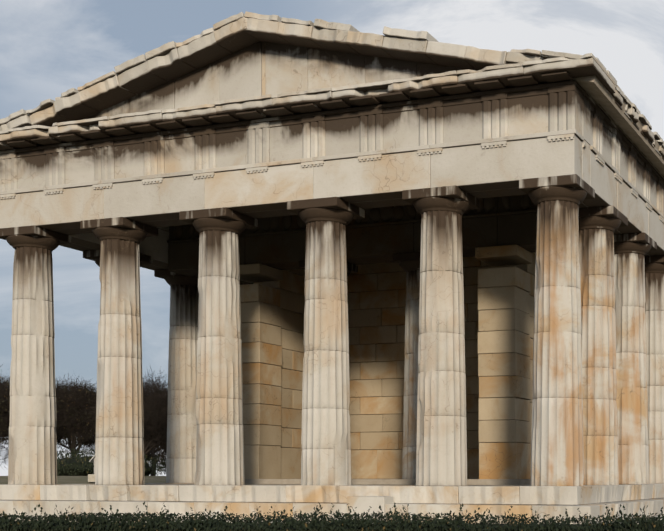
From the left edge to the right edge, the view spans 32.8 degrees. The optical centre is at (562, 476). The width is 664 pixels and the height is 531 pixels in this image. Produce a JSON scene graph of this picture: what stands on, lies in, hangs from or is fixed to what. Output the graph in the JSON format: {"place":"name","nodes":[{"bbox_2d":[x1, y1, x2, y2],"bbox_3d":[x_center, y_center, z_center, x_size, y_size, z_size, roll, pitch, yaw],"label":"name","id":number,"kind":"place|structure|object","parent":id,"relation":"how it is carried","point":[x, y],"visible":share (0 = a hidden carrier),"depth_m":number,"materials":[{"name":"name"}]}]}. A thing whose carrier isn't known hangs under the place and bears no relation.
{"place":"outdoors","nodes":[
{"label":"outdoors","id":0,"kind":"place"},
{"bbox_2d":[0,476,165,484],"bbox_3d":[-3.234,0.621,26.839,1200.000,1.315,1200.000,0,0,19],"label":"ground","id":1,"kind":"structure","parent":0,"point":[84,479],"depth_m":37.69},
{"bbox_2d":[0,364,167,475],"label":"trees","id":2,"kind":"object","parent":1,"relation":"on","point":[76,415],"visible":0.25,"depth_m":49.13,"materials":[{"name":"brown plant"}]},
{"bbox_2d":[88,455,94,481],"bbox_3d":[-15.770,-0.349,36.580,0.400,1.072,0.720,0,0,-11],"label":"info sign","id":3,"kind":"object","parent":1,"relation":"on","point":[91,477],"visible":0.4,"depth_m":36.27,"materials":[{"name":"grey stone"}]},
{"bbox_2d":[57,448,165,475],"bbox_3d":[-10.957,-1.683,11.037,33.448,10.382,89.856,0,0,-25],"label":"shrubs","id":4,"kind":"object","parent":1,"relation":"on","point":[78,465],"visible":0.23,"depth_m":44.83,"materials":[{"name":"green plant"}]},
{"bbox_2d":[0,483,663,523],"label":"stepped base","id":5,"kind":"object","parent":1,"relation":"on","point":[591,500],"visible":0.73,"depth_m":21.70,"materials":[{"name":"stone"}]},
{"bbox_2d":[0,502,663,530],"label":"hedge","id":6,"kind":"object","parent":1,"relation":"on","point":[101,521],"visible":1,"depth_m":8.31,"materials":[{"name":"green plant"}]},
{"bbox_2d":[0,0,663,475],"label":"sky","id":7,"kind":"structure","parent":0,"point":[49,48],"materials":[{"name":"blue"}]},
{"bbox_2d":[144,479,530,485],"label":"floor","id":8,"kind":"structure","parent":0,"point":[498,482],"depth_m":25.65,"materials":[{"name":"beige stone"}]},
{"bbox_2d":[5,186,663,485],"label":"columns","id":9,"kind":"structure","parent":8,"relation":"on","point":[598,384],"depth_m":22.53,"materials":[{"name":"stone"}]},
{"bbox_2d":[0,174,663,284],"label":"abaci","id":10,"kind":"object","parent":9,"relation":"on","point":[526,186],"visible":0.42,"depth_m":22.43,"materials":[{"name":"stone"}]},
{"bbox_2d":[0,87,663,283],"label":"entablature","id":11,"kind":"structure","parent":10,"relation":"on","point":[465,161],"depth_m":21.91,"materials":[{"name":"stone"}]},
{"bbox_2d":[0,70,663,223],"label":"triglyphs","id":12,"kind":"object","parent":11,"relation":"attached to","point":[561,107],"visible":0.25,"depth_m":21.68,"materials":[{"name":"stone"}]},
{"bbox_2d":[0,53,663,181],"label":"cornice","id":13,"kind":"structure","parent":11,"relation":"on","point":[591,65],"depth_m":21.31,"materials":[{"name":"stone"}]},
{"bbox_2d":[0,11,587,131],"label":"pediments","id":14,"kind":"object","parent":13,"relation":"on","point":[243,55],"visible":0.46,"depth_m":21.97,"materials":[{"name":"stone"}]},
{"bbox_2d":[0,76,663,178],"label":"roof","id":15,"kind":"structure","parent":13,"relation":"on","point":[596,90],"depth_m":21.96,"materials":[{"name":"stone"}]},
{"bbox_2d":[167,195,536,275],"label":"ceiling","id":16,"kind":"structure","parent":9,"relation":"on","point":[368,241],"depth_m":26.24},
{"bbox_2d":[239,245,535,478],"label":"inner walls","id":17,"kind":"structure","parent":8,"relation":"on","point":[499,288],"depth_m":27.97,"materials":[{"name":"stone"}]}
]}

